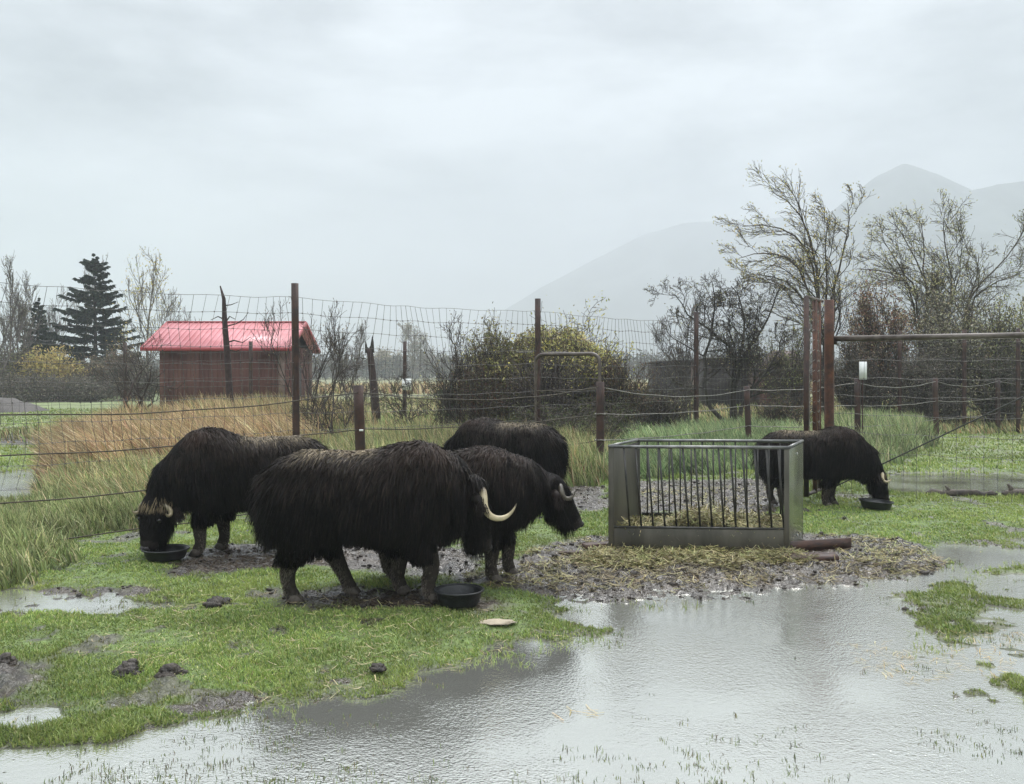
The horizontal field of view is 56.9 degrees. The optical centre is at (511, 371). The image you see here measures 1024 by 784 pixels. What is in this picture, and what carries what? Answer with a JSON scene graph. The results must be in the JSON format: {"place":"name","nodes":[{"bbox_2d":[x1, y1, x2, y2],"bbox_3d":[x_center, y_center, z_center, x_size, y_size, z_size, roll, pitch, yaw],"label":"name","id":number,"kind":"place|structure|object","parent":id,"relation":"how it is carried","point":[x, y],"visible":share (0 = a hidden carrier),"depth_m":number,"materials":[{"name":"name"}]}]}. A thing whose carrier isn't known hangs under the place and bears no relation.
{"place":"outdoors","nodes":[
{"label":"outdoors","id":0,"kind":"place"},
{"bbox_2d":[0,465,145,589],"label":"meadow grass","id":1,"kind":"structure","parent":0,"point":[32,530],"depth_m":10.20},
{"bbox_2d":[0,401,1023,783],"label":"water","id":2,"kind":"structure","parent":0,"point":[706,669],"depth_m":5.14,"materials":[{"name":"white liquid"}]},
{"bbox_2d":[690,357,752,407],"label":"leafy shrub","id":3,"kind":"object","parent":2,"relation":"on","point":[718,398],"visible":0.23,"depth_m":46.00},
{"bbox_2d":[644,267,803,420],"bbox_3d":[6.214,-0.596,27.500,4.932,4.989,2.654,0,0,0],"label":"bare tree","id":4,"kind":"object","parent":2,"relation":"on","point":[746,352],"visible":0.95,"depth_m":27.44,"materials":[{"name":"brown plant"}]},
{"bbox_2d":[753,350,803,407],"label":"leafy shrub","id":5,"kind":"object","parent":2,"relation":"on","point":[758,397],"visible":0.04,"depth_m":45.24,"materials":[{"name":"brown"}]},
{"bbox_2d":[711,160,878,415],"bbox_3d":[9.825,-2.818,32.826,5.733,9.350,3.944,0,0,0],"label":"windswept tree","id":6,"kind":"object","parent":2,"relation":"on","point":[818,285],"visible":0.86,"depth_m":32.80,"materials":[{"name":"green plant"}]},
{"bbox_2d":[831,189,1011,412],"bbox_3d":[14.705,-2.410,34.892,6.345,8.552,3.598,0,0,7],"label":"windswept tree","id":7,"kind":"object","parent":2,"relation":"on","point":[913,290],"visible":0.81,"depth_m":34.88,"materials":[{"name":"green plant"}]},
{"bbox_2d":[924,209,1023,417],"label":"bare tree","id":8,"kind":"object","parent":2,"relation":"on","point":[988,287],"visible":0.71,"depth_m":33.81,"materials":[{"name":"brown plant"}]},
{"bbox_2d":[0,374,1023,772],"bbox_3d":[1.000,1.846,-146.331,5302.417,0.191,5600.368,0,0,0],"label":"ground","id":9,"kind":"structure","parent":0,"point":[14,678],"depth_m":7.90,"materials":[{"name":"plant"}]},
{"bbox_2d":[0,652,17,664],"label":"mud clod","id":10,"kind":"object","parent":9,"relation":"on","point":[7,658],"visible":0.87,"depth_m":5.79,"materials":[{"name":"soil"}]},
{"bbox_2d":[0,344,39,387],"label":"leafy shrub","id":11,"kind":"object","parent":9,"relation":"on","point":[8,367],"visible":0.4,"depth_m":59.94,"materials":[{"name":"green plant"}]},
{"bbox_2d":[0,340,40,380],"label":"leafy shrub","id":12,"kind":"object","parent":9,"relation":"on","point":[15,358],"visible":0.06,"depth_m":63.49,"materials":[{"name":"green plant"}]},
{"bbox_2d":[0,254,45,376],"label":"bare tree","id":13,"kind":"object","parent":9,"relation":"on","point":[10,319],"visible":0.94,"depth_m":59.37,"materials":[{"name":"grey plant"}]},
{"bbox_2d":[1,269,45,376],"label":"bare tree","id":14,"kind":"object","parent":9,"relation":"on","point":[26,310],"visible":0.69,"depth_m":61.82,"materials":[{"name":"grey plant"}]},
{"bbox_2d":[0,397,48,412],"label":"earth mound","id":15,"kind":"object","parent":9,"relation":"on","point":[7,404],"visible":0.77,"depth_m":42.36,"materials":[{"name":"soil"}]},
{"bbox_2d":[0,365,49,402],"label":"leafy shrub","id":16,"kind":"object","parent":9,"relation":"on","point":[4,391],"visible":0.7,"depth_m":55.69,"materials":[{"name":"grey plant"}]},
{"bbox_2d":[15,298,65,395],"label":"spruce tree","id":17,"kind":"object","parent":9,"relation":"on","point":[44,335],"visible":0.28,"depth_m":65.90,"materials":[{"name":"green plant"}]},
{"bbox_2d":[13,283,74,354],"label":"bare tree","id":18,"kind":"object","parent":9,"relation":"on","point":[49,316],"visible":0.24,"depth_m":72.36,"materials":[{"name":"grey plant"}]},
{"bbox_2d":[9,344,94,392],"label":"leafy shrub","id":19,"kind":"object","parent":9,"relation":"on","point":[50,359],"visible":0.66,"depth_m":60.72,"materials":[{"name":"yellow plant"}]},
{"bbox_2d":[7,366,103,402],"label":"leafy shrub","id":20,"kind":"object","parent":9,"relation":"on","point":[55,391],"visible":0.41,"depth_m":56.72,"materials":[{"name":"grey plant"}]},
{"bbox_2d":[54,372,122,401],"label":"leafy shrub","id":21,"kind":"object","parent":9,"relation":"on","point":[87,388],"visible":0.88,"depth_m":56.63,"materials":[{"name":"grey plant"}]},
{"bbox_2d":[73,255,107,361],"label":"bare tree","id":22,"kind":"object","parent":9,"relation":"on","point":[91,300],"visible":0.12,"depth_m":90.81,"materials":[{"name":"grey plant"}]},
{"bbox_2d":[62,341,121,398],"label":"leafy shrub","id":23,"kind":"object","parent":9,"relation":"on","point":[88,366],"visible":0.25,"depth_m":61.82,"materials":[{"name":"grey plant"}]},
{"bbox_2d":[42,253,145,395],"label":"spruce tree","id":24,"kind":"object","parent":9,"relation":"on","point":[94,269],"visible":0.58,"depth_m":69.51,"materials":[{"name":"green plant"}]},
{"bbox_2d":[92,345,155,400],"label":"leafy shrub","id":25,"kind":"object","parent":9,"relation":"on","point":[116,368],"visible":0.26,"depth_m":59.38,"materials":[{"name":"grey plant"}]},
{"bbox_2d":[111,658,143,678],"bbox_3d":[-2.289,1.776,5.645,0.203,0.111,0.190,0,0,0],"label":"mud clod","id":26,"kind":"object","parent":9,"relation":"on","point":[129,666],"visible":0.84,"depth_m":5.60,"materials":[{"name":"soil"}]},
{"bbox_2d":[121,364,159,401],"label":"leafy shrub","id":27,"kind":"object","parent":9,"relation":"on","point":[151,388],"visible":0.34,"depth_m":57.76,"materials":[{"name":"grey plant"}]},
{"bbox_2d":[93,318,189,417],"bbox_3d":[-10.146,0.287,25.131,2.204,3.290,4.165,0,0,-31],"label":"bare shrub","id":28,"kind":"object","parent":9,"relation":"on","point":[137,389],"visible":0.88,"depth_m":25.09,"materials":[{"name":"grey plant"}]},
{"bbox_2d":[106,245,180,395],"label":"bare tree","id":29,"kind":"object","parent":9,"relation":"on","point":[141,295],"visible":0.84,"depth_m":66.46,"materials":[{"name":"grey plant"}]},
{"bbox_2d":[141,544,189,561],"bbox_3d":[-3.317,1.737,9.050,0.444,0.098,0.444,0,0,0],"label":"feed bowl","id":30,"kind":"object","parent":9,"relation":"on","point":[175,552],"visible":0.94,"depth_m":8.92,"materials":[{"name":"black rubber"}]},
{"bbox_2d":[150,287,186,362],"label":"bare tree","id":31,"kind":"object","parent":9,"relation":"on","point":[171,308],"visible":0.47,"depth_m":63.43,"materials":[{"name":"grey plant"}]},
{"bbox_2d":[154,663,188,677],"bbox_3d":[-2.023,1.782,5.617,0.192,0.096,0.184,0,0,0],"label":"mud clod","id":32,"kind":"object","parent":9,"relation":"on","point":[171,669],"visible":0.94,"depth_m":5.60,"materials":[{"name":"soil"}]},
{"bbox_2d":[19,422,332,518],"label":"meadow grass","id":33,"kind":"structure","parent":9,"relation":"on","point":[137,476],"depth_m":13.89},
{"bbox_2d":[3,388,378,480],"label":"dry grass","id":34,"kind":"structure","parent":9,"relation":"on","point":[138,427],"depth_m":19.96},
{"bbox_2d":[202,595,232,608],"bbox_3d":[-2.294,1.796,7.354,0.208,0.095,0.230,0,0,0],"label":"mud clod","id":35,"kind":"object","parent":9,"relation":"on","point":[215,601],"visible":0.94,"depth_m":7.30,"materials":[{"name":"soil"}]},
{"bbox_2d":[140,321,319,407],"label":"shed","id":36,"kind":"structure","parent":9,"relation":"on","point":[240,371],"depth_m":39.82,"materials":[{"name":"brown"}]},
{"bbox_2d":[299,365,301,399],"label":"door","id":37,"kind":"structure","parent":36,"relation":"in","point":[300,373],"depth_m":42.79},
{"bbox_2d":[211,286,249,403],"bbox_3d":[-8.930,-0.345,30.000,1.278,4.767,0.240,0,0,0],"label":"dead snag","id":38,"kind":"object","parent":9,"relation":"on","point":[227,359],"visible":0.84,"depth_m":29.93,"materials":[{"name":"wood"}]},
{"bbox_2d":[132,425,331,556],"bbox_3d":[-2.718,1.173,9.540,2.112,1.265,0.924,0,0,-12],"label":"musk ox","id":39,"kind":"object","parent":9,"relation":"on","point":[203,475],"visible":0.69,"depth_m":9.17,"materials":[{"name":"fur"}]},
{"bbox_2d":[0,341,466,415],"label":"wire fence","id":40,"kind":"object","parent":9,"relation":"on","point":[258,377],"visible":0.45,"depth_m":37.34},
{"bbox_2d":[244,298,362,412],"bbox_3d":[-6.111,-0.071,27.291,3.617,4.026,3.178,0,0,-26],"label":"bare shrub","id":41,"kind":"object","parent":9,"relation":"on","point":[335,340],"visible":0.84,"depth_m":26.93,"materials":[{"name":"brown plant"}]},
{"bbox_2d":[285,354,386,435],"bbox_3d":[-4.353,0.716,23.141,2.377,2.340,2.740,0,0,0],"label":"bare shrub","id":42,"kind":"object","parent":9,"relation":"on","point":[316,403],"visible":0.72,"depth_m":23.11,"materials":[{"name":"brown plant"}]},
{"bbox_2d":[322,319,368,398],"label":"bare tree","id":43,"kind":"object","parent":9,"relation":"on","point":[360,342],"visible":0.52,"depth_m":59.91,"materials":[{"name":"grey plant"}]},
{"bbox_2d":[356,335,380,421],"bbox_3d":[-5.031,0.301,33.000,0.983,3.140,0.340,0,0,0],"label":"dead stump","id":44,"kind":"object","parent":9,"relation":"on","point":[368,351],"visible":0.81,"depth_m":32.90,"materials":[{"name":"wood"}]},
{"bbox_2d":[369,662,386,672],"bbox_3d":[-0.814,1.792,5.735,0.113,0.050,0.111,0,0,0],"label":"mud clod","id":45,"kind":"object","parent":9,"relation":"on","point":[378,667],"visible":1,"depth_m":5.70,"materials":[{"name":"soil"}]},
{"bbox_2d":[243,439,516,604],"bbox_3d":[-1.058,1.170,7.555,2.179,1.270,0.945,0,0,-3],"label":"musk ox","id":46,"kind":"object","parent":9,"relation":"on","point":[418,502],"visible":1,"depth_m":7.25,"materials":[{"name":"fur"}]},
{"bbox_2d":[374,346,402,378],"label":"round tree","id":47,"kind":"object","parent":9,"relation":"on","point":[382,352],"visible":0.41,"depth_m":227.72,"materials":[{"name":"grey plant"}]},
{"bbox_2d":[0,282,809,490],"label":"wire fence","id":48,"kind":"object","parent":9,"relation":"on","point":[296,395],"visible":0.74,"depth_m":17.82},
{"bbox_2d":[371,367,458,427],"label":"bare shrub","id":49,"kind":"object","parent":9,"relation":"on","point":[392,388],"visible":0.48,"depth_m":24.07,"materials":[{"name":"brown plant"}]},
{"bbox_2d":[397,321,435,378],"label":"poplar tree","id":50,"kind":"object","parent":9,"relation":"on","point":[407,337],"visible":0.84,"depth_m":190.07,"materials":[{"name":"grey plant"}]},
{"bbox_2d":[426,351,460,377],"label":"round tree","id":51,"kind":"object","parent":9,"relation":"on","point":[448,356],"visible":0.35,"depth_m":227.91,"materials":[{"name":"grey plant"}]},
{"bbox_2d":[418,371,469,422],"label":"leafy shrub","id":52,"kind":"object","parent":9,"relation":"on","point":[447,414],"visible":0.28,"depth_m":26.85,"materials":[{"name":"green plant"}]},
{"bbox_2d":[433,583,483,608],"bbox_3d":[-0.409,1.732,7.280,0.393,0.118,0.393,0,0,0],"label":"feed bowl","id":53,"kind":"object","parent":9,"relation":"on","point":[460,595],"visible":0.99,"depth_m":7.18,"materials":[{"name":"black rubber"}]},
{"bbox_2d":[417,310,507,426],"bbox_3d":[-1.207,0.189,23.664,2.363,3.430,2.287,0,0,0],"label":"bare shrub","id":54,"kind":"object","parent":9,"relation":"on","point":[459,367],"visible":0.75,"depth_m":23.36,"materials":[{"name":"brown plant"}]},
{"bbox_2d":[301,413,628,486],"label":"meadow grass","id":55,"kind":"structure","parent":9,"relation":"on","point":[584,469],"depth_m":18.01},
{"bbox_2d":[371,445,583,582],"bbox_3d":[-0.459,1.223,8.257,2.198,1.164,0.876,0,0,-2],"label":"musk ox","id":56,"kind":"object","parent":9,"relation":"on","point":[531,489],"visible":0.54,"depth_m":8.07,"materials":[{"name":"fur"}]},
{"bbox_2d":[449,363,523,420],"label":"leafy shrub","id":57,"kind":"object","parent":9,"relation":"on","point":[488,410],"visible":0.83,"depth_m":22.88,"materials":[{"name":"green plant"}]},
{"bbox_2d":[457,302,533,423],"bbox_3d":[-0.245,0.110,24.836,2.193,3.913,2.750,0,0,45],"label":"leafy shrub","id":58,"kind":"object","parent":9,"relation":"on","point":[506,353],"visible":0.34,"depth_m":24.23,"materials":[{"name":"green plant"}]},
{"bbox_2d":[478,619,516,624],"bbox_3d":[-0.103,1.796,6.783,0.295,0.025,0.171,0,0,0],"label":"flat stone","id":59,"kind":"object","parent":9,"relation":"on","point":[498,621],"visible":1,"depth_m":6.76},
{"bbox_2d":[443,417,571,479],"bbox_3d":[-0.152,1.210,12.638,2.152,1.191,0.891,0,0,30],"label":"musk ox","id":60,"kind":"object","parent":9,"relation":"on","point":[546,447],"visible":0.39,"depth_m":12.20,"materials":[{"name":"fur"}]},
{"bbox_2d":[0,378,1021,544],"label":"strand fence","id":61,"kind":"object","parent":9,"relation":"on","point":[359,421],"visible":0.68,"depth_m":16.93,"materials":[{"name":"metal"}]},
{"bbox_2d":[0,501,1023,752],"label":"short grass","id":62,"kind":"structure","parent":9,"relation":"on","point":[58,727],"depth_m":6.66,"materials":[{"name":"plant"}]},
{"bbox_2d":[63,348,978,379],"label":"distant woods","id":63,"kind":"object","parent":9,"relation":"on","point":[396,363],"visible":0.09,"depth_m":215.94,"materials":[{"name":"grey plant"}]},
{"bbox_2d":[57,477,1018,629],"bbox_3d":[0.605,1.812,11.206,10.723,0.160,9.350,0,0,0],"label":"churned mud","id":64,"kind":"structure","parent":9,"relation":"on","point":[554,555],"depth_m":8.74,"materials":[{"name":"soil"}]},
{"bbox_2d":[495,343,592,423],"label":"leafy shrub","id":65,"kind":"object","parent":9,"relation":"on","point":[553,398],"visible":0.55,"depth_m":23.00,"materials":[{"name":"green plant"}]},
{"bbox_2d":[455,296,643,425],"bbox_3d":[0.765,0.248,25.252,5.265,5.020,5.865,0,0,0],"label":"leafy shrub","id":66,"kind":"object","parent":9,"relation":"on","point":[583,344],"visible":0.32,"depth_m":24.54,"materials":[{"name":"green plant"}]},
{"bbox_2d":[78,580,1023,719],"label":"clump","id":67,"kind":"object","parent":9,"relation":"on","point":[131,651],"visible":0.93,"depth_m":6.29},
{"bbox_2d":[534,352,600,420],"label":"pipe arch","id":68,"kind":"structure","parent":9,"relation":"on","point":[538,356],"depth_m":17.84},
{"bbox_2d":[558,550,584,554],"bbox_3d":[0.593,1.782,9.304,0.269,0.038,0.053,0,0,-8],"label":"plank","id":69,"kind":"object","parent":9,"relation":"on","point":[568,552],"visible":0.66,"depth_m":9.29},
{"bbox_2d":[504,391,644,438],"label":"leafy shrub","id":70,"kind":"object","parent":9,"relation":"on","point":[562,422],"visible":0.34,"depth_m":20.92,"materials":[{"name":"green plant"}]},
{"bbox_2d":[582,541,607,548],"bbox_3d":[0.882,1.770,9.617,0.334,0.061,0.103,0,0,-20],"label":"plank","id":71,"kind":"object","parent":9,"relation":"on","point":[589,544],"visible":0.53,"depth_m":9.59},
{"bbox_2d":[584,346,663,434],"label":"leafy shrub","id":72,"kind":"object","parent":9,"relation":"on","point":[617,384],"visible":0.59,"depth_m":23.74,"materials":[{"name":"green plant"}]},
{"bbox_2d":[624,379,702,428],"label":"leafy shrub","id":73,"kind":"object","parent":9,"relation":"on","point":[663,418],"visible":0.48,"depth_m":25.66,"materials":[{"name":"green plant"}]},
{"bbox_2d":[646,360,693,400],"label":"hut","id":74,"kind":"object","parent":9,"relation":"on","point":[662,380],"visible":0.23,"depth_m":58.00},
{"bbox_2d":[645,291,725,423],"bbox_3d":[5.740,-0.325,30.300,2.683,4.530,1.841,0,0,36],"label":"bare tree","id":75,"kind":"object","parent":9,"relation":"on","point":[685,366],"visible":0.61,"depth_m":30.32,"materials":[{"name":"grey plant"}]},
{"bbox_2d":[586,413,803,478],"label":"meadow grass","id":76,"kind":"structure","parent":9,"relation":"on","point":[720,425],"depth_m":20.58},
{"bbox_2d":[462,481,947,588],"bbox_3d":[1.928,1.806,11.497,4.788,0.190,7.301,0,0,0],"label":"scattered straw","id":77,"kind":"object","parent":9,"relation":"on","point":[466,574],"visible":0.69,"depth_m":9.23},
{"bbox_2d":[608,439,803,552],"bbox_3d":[2.045,1.264,9.784,2.123,1.072,0.923,0,0,4],"label":"hay feeder","id":78,"kind":"object","parent":9,"relation":"on","point":[624,481],"visible":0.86,"depth_m":9.39,"materials":[{"name":"metal"}]},
{"bbox_2d":[616,497,801,541],"bbox_3d":[2.044,1.548,9.780,2.121,0.488,1.052,0,0,0],"label":"feeder hay","id":79,"kind":"object","parent":78,"relation":"in","point":[681,518],"visible":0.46,"depth_m":9.63,"materials":[{"name":"plant"}]},
{"bbox_2d":[502,542,946,594],"bbox_3d":[2.049,1.794,8.763,4.334,0.255,1.995,0,0,0],"label":"spilled hay","id":80,"kind":"object","parent":9,"relation":"on","point":[712,555],"visible":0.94,"depth_m":8.79,"materials":[{"name":"plant"}]},
{"bbox_2d":[722,287,823,405],"bbox_3d":[8.417,-0.380,30.072,3.374,4.623,2.973,0,0,0],"label":"bare tree","id":81,"kind":"object","parent":9,"relation":"on","point":[795,366],"visible":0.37,"depth_m":29.92,"materials":[{"name":"brown plant"}]},
{"bbox_2d":[734,391,821,426],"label":"leafy shrub","id":82,"kind":"object","parent":9,"relation":"on","point":[784,412],"visible":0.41,"depth_m":25.91,"materials":[{"name":"green plant"}]},
{"bbox_2d":[760,346,821,409],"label":"leafy shrub","id":83,"kind":"object","parent":9,"relation":"on","point":[796,394],"visible":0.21,"depth_m":32.78,"materials":[{"name":"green plant"}]},
{"bbox_2d":[782,552,838,561],"bbox_3d":[2.861,1.770,9.018,0.519,0.062,0.153,0,0,-4],"label":"plank","id":84,"kind":"object","parent":9,"relation":"on","point":[826,556],"visible":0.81,"depth_m":8.96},
{"bbox_2d":[749,423,891,505],"bbox_3d":[4.140,1.250,12.745,1.864,1.110,0.806,0,0,4],"label":"musk ox","id":85,"kind":"object","parent":9,"relation":"on","point":[834,456],"visible":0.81,"depth_m":12.50,"materials":[{"name":"fur"}]},
{"bbox_2d":[790,537,850,551],"bbox_3d":[3.073,1.742,9.474,0.765,0.118,0.033,0,0,-17],"label":"plank","id":86,"kind":"object","parent":9,"relation":"on","point":[820,544],"visible":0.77,"depth_m":9.47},
{"bbox_2d":[824,300,836,427],"bbox_3d":[4.701,0.426,13.950,0.167,2.971,0.140,0,0,0],"label":"gate post","id":87,"kind":"object","parent":9,"relation":"on","point":[830,342],"visible":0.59,"depth_m":13.90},
{"bbox_2d":[804,295,823,496],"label":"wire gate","id":88,"kind":"structure","parent":87,"relation":"attached to","point":[816,362],"depth_m":13.53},
{"bbox_2d":[834,332,1023,504],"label":"pipe gate","id":89,"kind":"structure","parent":87,"relation":"attached to","point":[958,336],"depth_m":13.16,"materials":[{"name":"metal"}]},
{"bbox_2d":[810,328,905,413],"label":"leafy shrub","id":90,"kind":"object","parent":9,"relation":"on","point":[868,392],"visible":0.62,"depth_m":29.88,"materials":[{"name":"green plant"}]},
{"bbox_2d":[862,379,862,430],"bbox_3d":[7.881,0.911,21.245,0.026,2.022,0.030,0,0,0],"label":"sign stake","id":91,"kind":"object","parent":9,"relation":"on","point":[862,404],"visible":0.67,"depth_m":21.23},
{"bbox_2d":[859,362,866,378],"bbox_3d":[7.881,-0.025,21.210,0.170,0.400,0.012,0,0,0],"label":"sign","id":92,"kind":"object","parent":91,"relation":"attached to","point":[862,369],"visible":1,"depth_m":21.20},
{"bbox_2d":[795,404,948,465],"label":"meadow grass","id":93,"kind":"structure","parent":9,"relation":"on","point":[892,440],"depth_m":22.16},
{"bbox_2d":[859,498,893,509],"bbox_3d":[4.762,1.732,12.350,0.443,0.130,0.444,0,0,0],"label":"feed bowl","id":94,"kind":"object","parent":9,"relation":"on","point":[875,504],"visible":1,"depth_m":12.22,"materials":[{"name":"black rubber"}]},
{"bbox_2d":[834,270,923,411],"bbox_3d":[12.451,-0.743,31.949,2.861,5.453,3.603,0,0,37],"label":"leafy shrub","id":95,"kind":"object","parent":9,"relation":"on","point":[873,327],"visible":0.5,"depth_m":31.49,"materials":[{"name":"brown plant"}]},
{"bbox_2d":[873,333,992,425],"bbox_3d":[12.924,0.329,29.477,3.047,3.189,3.129,0,0,-44],"label":"leafy shrub","id":96,"kind":"object","parent":9,"relation":"on","point":[922,371],"visible":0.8,"depth_m":29.35,"materials":[{"name":"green plant"}]},
{"bbox_2d":[883,280,1023,423],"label":"leafy shrub","id":97,"kind":"object","parent":9,"relation":"on","point":[943,328],"visible":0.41,"depth_m":30.89,"materials":[{"name":"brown plant"}]},
{"bbox_2d":[898,328,1023,433],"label":"wire fence","id":98,"kind":"object","parent":9,"relation":"on","point":[964,377],"visible":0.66,"depth_m":28.15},
{"bbox_2d":[926,485,997,496],"bbox_3d":[6.567,1.759,13.806,1.011,0.194,0.149,0,0,5],"label":"fallen log","id":99,"kind":"object","parent":9,"relation":"on","point":[955,492],"visible":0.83,"depth_m":13.77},
{"bbox_2d":[929,411,1023,433],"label":"meadow grass","id":100,"kind":"structure","parent":9,"relation":"on","point":[974,429],"depth_m":28.07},
{"bbox_2d":[942,339,1023,423],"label":"leafy shrub","id":101,"kind":"object","parent":9,"relation":"on","point":[1004,387],"visible":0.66,"depth_m":29.63,"materials":[{"name":"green plant"}]},
{"bbox_2d":[963,287,1023,422],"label":"leafy shrub","id":102,"kind":"object","parent":9,"relation":"on","point":[1020,323],"visible":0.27,"depth_m":30.58,"materials":[{"name":"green plant"}]},
{"bbox_2d":[1001,483,1023,496],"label":"fallen log","id":103,"kind":"object","parent":9,"relation":"on","point":[1011,490],"visible":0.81,"depth_m":13.71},
{"bbox_2d":[0,408,1023,502],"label":"short grass","id":104,"kind":"structure","parent":0,"point":[920,465],"depth_m":18.57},
{"bbox_2d":[0,545,1023,783],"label":"emergent grass","id":105,"kind":"structure","parent":0,"point":[431,779],"depth_m":4.55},
{"bbox_2d":[0,395,1023,442],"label":"marsh grass","id":106,"kind":"structure","parent":0,"point":[387,411],"depth_m":36.00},
{"bbox_2d":[0,0,1023,370],"label":"sky","id":107,"kind":"structure","parent":0,"point":[439,155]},
{"bbox_2d":[143,380,986,393],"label":"marsh grass","id":108,"kind":"structure","parent":0,"point":[381,385],"depth_m":78.91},
{"bbox_2d":[435,217,817,360],"bbox_3d":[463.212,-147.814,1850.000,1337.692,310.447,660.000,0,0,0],"label":"mountain","id":109,"kind":"structure","parent":0,"point":[621,277],"depth_m":1728.36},
{"bbox_2d":[662,164,970,359],"bbox_3d":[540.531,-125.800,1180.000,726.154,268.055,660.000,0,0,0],"label":"mountain","id":110,"kind":"structure","parent":0,"point":[904,185],"depth_m":1086.95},
{"bbox_2d":[917,181,1023,354],"bbox_3d":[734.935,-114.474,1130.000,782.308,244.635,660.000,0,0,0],"label":"mountain","id":111,"kind":"structure","parent":0,"point":[994,209],"depth_m":1009.09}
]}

